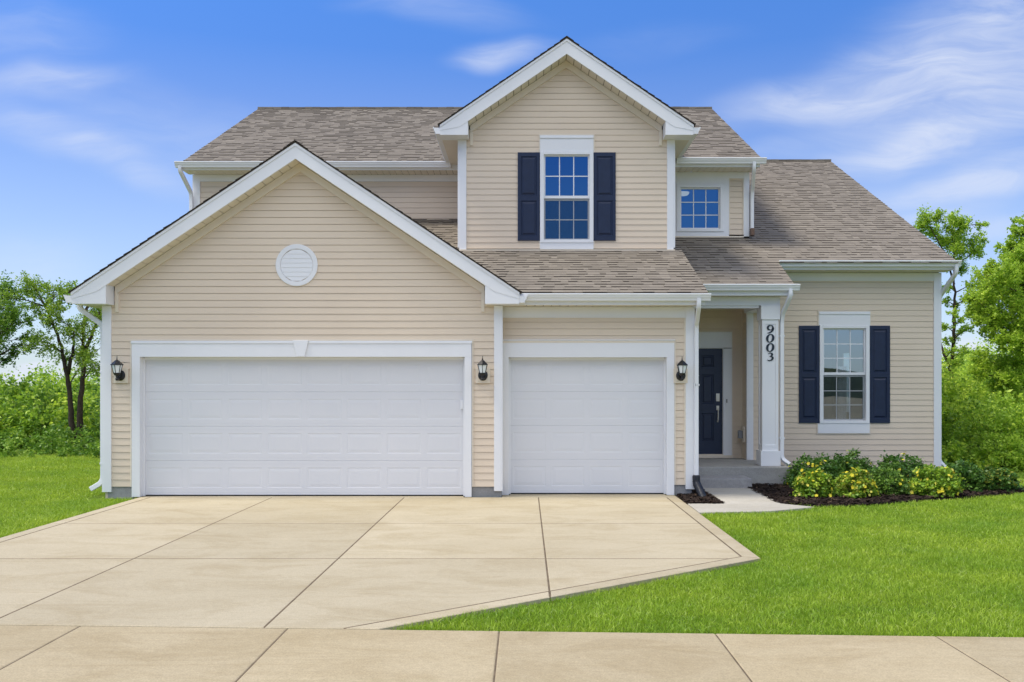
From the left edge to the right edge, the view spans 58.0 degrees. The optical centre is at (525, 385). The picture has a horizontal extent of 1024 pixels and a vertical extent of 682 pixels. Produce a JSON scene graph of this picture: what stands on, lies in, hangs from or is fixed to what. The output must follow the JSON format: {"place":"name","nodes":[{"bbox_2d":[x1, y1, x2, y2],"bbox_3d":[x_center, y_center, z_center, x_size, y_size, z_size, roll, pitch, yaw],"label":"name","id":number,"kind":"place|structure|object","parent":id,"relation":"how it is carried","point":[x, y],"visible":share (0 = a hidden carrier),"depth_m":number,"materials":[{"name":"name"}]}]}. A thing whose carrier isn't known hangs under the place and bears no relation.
{"place":"outdoors","nodes":[
{"label":"outdoors","id":0,"kind":"place"},
{"bbox_2d":[0,453,134,537],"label":"lawn grass","id":1,"kind":"structure","parent":0,"point":[61,511],"depth_m":14.75,"materials":[{"name":"green plant"}]},
{"bbox_2d":[0,494,758,629],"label":"driveway","id":2,"kind":"structure","parent":0,"point":[250,593],"depth_m":9.08,"materials":[{"name":"concrete"}]},
{"bbox_2d":[0,625,1023,681],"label":"sidewalk","id":3,"kind":"structure","parent":0,"point":[128,654],"depth_m":5.78,"materials":[{"name":"concrete"}]},
{"bbox_2d":[0,445,1023,636],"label":"lawn","id":4,"kind":"structure","parent":0,"point":[441,628],"depth_m":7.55,"materials":[{"name":"plant"}]},
{"bbox_2d":[0,269,42,367],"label":"broad tree","id":5,"kind":"object","parent":4,"relation":"on","point":[9,320],"visible":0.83,"depth_m":27.45,"materials":[{"name":"green plant"}]},
{"bbox_2d":[0,359,99,448],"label":"undergrowth","id":6,"kind":"object","parent":4,"relation":"on","point":[55,399],"visible":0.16,"depth_m":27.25,"materials":[{"name":"green plant"}]},
{"bbox_2d":[0,420,99,458],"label":"weeds","id":7,"kind":"object","parent":4,"relation":"on","point":[67,444],"visible":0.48,"depth_m":22.67,"materials":[{"name":"green plant"}]},
{"bbox_2d":[0,270,101,445],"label":"forked tree","id":8,"kind":"object","parent":4,"relation":"on","point":[83,356],"visible":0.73,"depth_m":24.21,"materials":[{"name":"green plant"}]},
{"bbox_2d":[63,36,961,498],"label":"house","id":9,"kind":"structure","parent":4,"relation":"on","point":[577,248],"depth_m":14.38,"materials":[{"name":"plastic"}]},
{"bbox_2d":[110,358,127,382],"bbox_3d":[-6.118,-0.236,13.861,0.216,0.410,0.243,0,0,0],"label":"wall lantern","id":10,"kind":"object","parent":9,"relation":"attached to","point":[120,373],"depth_m":13.85,"materials":[{"name":"black metal"}]},
{"bbox_2d":[146,360,462,495],"bbox_3d":[-3.376,0.637,14.153,4.905,2.117,0.064,0,0,0],"label":"garage door","id":11,"kind":"structure","parent":9,"relation":"in","point":[214,427],"depth_m":14.12,"materials":[{"name":"paint"}]},
{"bbox_2d":[476,356,489,382],"bbox_3d":[-0.640,-0.236,13.861,0.216,0.410,0.243,0,0,0],"label":"wall lantern","id":12,"kind":"object","parent":9,"relation":"attached to","point":[482,373],"depth_m":13.93,"materials":[{"name":"black metal"}]},
{"bbox_2d":[540,135,593,248],"bbox_3d":[0.725,-3.373,16.189,0.934,1.987,0.142,0,0,0],"label":"window","id":13,"kind":"structure","parent":9,"relation":"in","point":[566,161],"depth_m":16.19,"materials":[{"name":"blue glass"}]},
{"bbox_2d":[511,360,663,493],"bbox_3d":[0.963,0.636,14.403,2.424,2.118,0.064,0,0,0],"label":"garage door","id":14,"kind":"structure","parent":9,"relation":"in","point":[578,426],"depth_m":14.37,"materials":[{"name":"paint"}]},
{"bbox_2d":[674,359,687,382],"bbox_3d":[2.393,-0.236,14.111,0.216,0.410,0.243,0,0,0],"label":"wall lantern","id":15,"kind":"object","parent":9,"relation":"attached to","point":[681,374],"depth_m":14.18,"materials":[{"name":"black metal"}]},
{"bbox_2d":[692,475,705,498],"bbox_3d":[2.660,1.588,14.044,0.127,0.414,0.446,0,0,-10],"label":"drain pipe","id":16,"kind":"object","parent":9,"relation":"attached to","point":[698,488],"visible":0.79,"depth_m":14.08,"materials":[{"name":"black plastic"}]},
{"bbox_2d":[677,185,723,231],"bbox_3d":[3.408,-3.447,18.030,0.912,0.914,0.140,0,0,0],"label":"window","id":17,"kind":"structure","parent":9,"relation":"in","point":[700,208],"depth_m":18.04,"materials":[{"name":"blue glass"}]},
{"bbox_2d":[699,349,721,453],"bbox_3d":[3.329,0.311,17.734,0.914,2.026,0.132,0,0,0],"label":"front door","id":18,"kind":"structure","parent":9,"relation":"in","point":[710,360],"depth_m":17.74,"materials":[{"name":"blue wood"}]},
{"bbox_2d":[818,312,869,432],"bbox_3d":[5.952,-0.238,17.289,0.970,2.268,0.142,0,0,0],"label":"window","id":19,"kind":"structure","parent":9,"relation":"in","point":[837,321],"depth_m":17.23,"materials":[{"name":"white plastic"}]},
{"bbox_2d":[699,458,788,487],"bbox_3d":[3.548,1.607,16.470,1.914,0.418,2.560,0,0,0],"label":"concrete porch","id":20,"kind":"object","parent":4,"relation":"on","point":[728,473],"visible":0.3,"depth_m":15.75,"materials":[{"name":"grey concrete"}]},
{"bbox_2d":[913,203,989,389],"bbox_3d":[11.459,-2.088,25.013,2.060,5.732,1.574,0,0,0],"label":"slender tree","id":21,"kind":"object","parent":4,"relation":"on","point":[957,239],"visible":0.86,"depth_m":24.82,"materials":[{"name":"green plant"}]},
{"bbox_2d":[942,337,1023,462],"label":"undergrowth","id":22,"kind":"object","parent":4,"relation":"on","point":[965,384],"visible":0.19,"depth_m":23.14,"materials":[{"name":"green plant"}]},
{"bbox_2d":[942,431,1023,470],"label":"weeds","id":23,"kind":"object","parent":4,"relation":"on","point":[952,452],"visible":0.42,"depth_m":18.60,"materials":[{"name":"green plant"}]},
{"bbox_2d":[943,390,1023,467],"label":"round bush","id":24,"kind":"object","parent":4,"relation":"on","point":[998,419],"visible":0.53,"depth_m":19.45,"materials":[{"name":"green plant"}]},
{"bbox_2d":[958,211,1023,396],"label":"leafy tree","id":25,"kind":"object","parent":4,"relation":"on","point":[1004,284],"visible":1,"depth_m":21.13,"materials":[{"name":"green plant"}]},
{"bbox_2d":[963,432,1023,471],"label":"round bush","id":26,"kind":"object","parent":4,"relation":"on","point":[1017,461],"visible":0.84,"depth_m":18.46,"materials":[{"name":"green plant"}]},
{"bbox_2d":[0,0,1023,385],"label":"sky","id":27,"kind":"structure","parent":0,"point":[919,102],"materials":[{"name":"blue"}]},
{"bbox_2d":[688,488,812,513],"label":"garden path","id":28,"kind":"structure","parent":0,"point":[746,500],"depth_m":13.10,"materials":[{"name":"concrete"}]},
{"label":"planting bed","id":29,"kind":"structure","parent":0,"visible":0},
{"bbox_2d":[676,489,724,503],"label":"mulch chips","id":30,"kind":"object","parent":29,"relation":"on","point":[693,497],"visible":0.74,"depth_m":13.61,"materials":[{"name":"brown wood"}]},
{"label":"ground","id":31,"kind":"structure","parent":0,"visible":0},
{"bbox_2d":[747,475,1023,507],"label":"planting bed","id":32,"kind":"object","parent":31,"relation":"on","point":[890,502],"visible":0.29,"depth_m":13.73,"materials":[{"name":"brown wood"}]},
{"bbox_2d":[778,452,847,488],"bbox_3d":[4.872,1.412,15.464,1.173,0.619,1.113,0,0,0],"label":"shrub","id":33,"kind":"object","parent":32,"relation":"on","point":[832,470],"visible":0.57,"depth_m":15.34,"materials":[{"name":"green plant"}]},
{"bbox_2d":[789,465,837,498],"bbox_3d":[4.375,1.467,14.043,0.703,0.508,0.673,0,0,33],"label":"flowering shrub","id":34,"kind":"object","parent":32,"relation":"on","point":[815,481],"visible":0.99,"depth_m":13.94,"materials":[{"name":"green plant"}]},
{"bbox_2d":[826,448,876,482],"bbox_3d":[5.564,1.388,15.767,1.090,0.667,1.161,0,0,36],"label":"shrub","id":35,"kind":"object","parent":32,"relation":"on","point":[849,462],"visible":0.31,"depth_m":15.52,"materials":[{"name":"green plant"}]},
{"bbox_2d":[833,467,880,497],"bbox_3d":[5.042,1.482,14.092,0.685,0.477,0.718,0,0,0],"label":"flowering shrub","id":36,"kind":"object","parent":32,"relation":"on","point":[859,486],"visible":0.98,"depth_m":13.94,"materials":[{"name":"green plant"}]},
{"bbox_2d":[868,467,915,495],"bbox_3d":[5.668,1.493,14.422,0.794,0.456,0.728,0,0,0],"label":"flowering shrub","id":37,"kind":"object","parent":32,"relation":"on","point":[885,480],"visible":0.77,"depth_m":14.24,"materials":[{"name":"green plant"}]},
{"bbox_2d":[873,450,931,483],"bbox_3d":[6.361,1.415,15.603,1.067,0.614,1.007,0,0,44],"label":"shrub","id":38,"kind":"object","parent":32,"relation":"on","point":[903,467],"visible":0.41,"depth_m":15.47,"materials":[{"name":"green plant"}]},
{"bbox_2d":[907,463,966,497],"bbox_3d":[6.365,1.462,14.324,0.917,0.518,0.915,0,0,0],"label":"flowering shrub","id":39,"kind":"object","parent":32,"relation":"on","point":[922,482],"visible":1,"depth_m":14.13,"materials":[{"name":"green plant"}]},
{"bbox_2d":[934,458,991,491],"bbox_3d":[7.105,1.453,15.022,0.964,0.536,0.967,0,0,0],"label":"shrub","id":40,"kind":"object","parent":32,"relation":"on","point":[967,474],"visible":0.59,"depth_m":14.82,"materials":[{"name":"green plant"}]},
{"bbox_2d":[969,464,1023,492],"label":"shrub","id":41,"kind":"object","parent":32,"relation":"on","point":[1002,478],"visible":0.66,"depth_m":14.78,"materials":[{"name":"green plant"}]}
]}

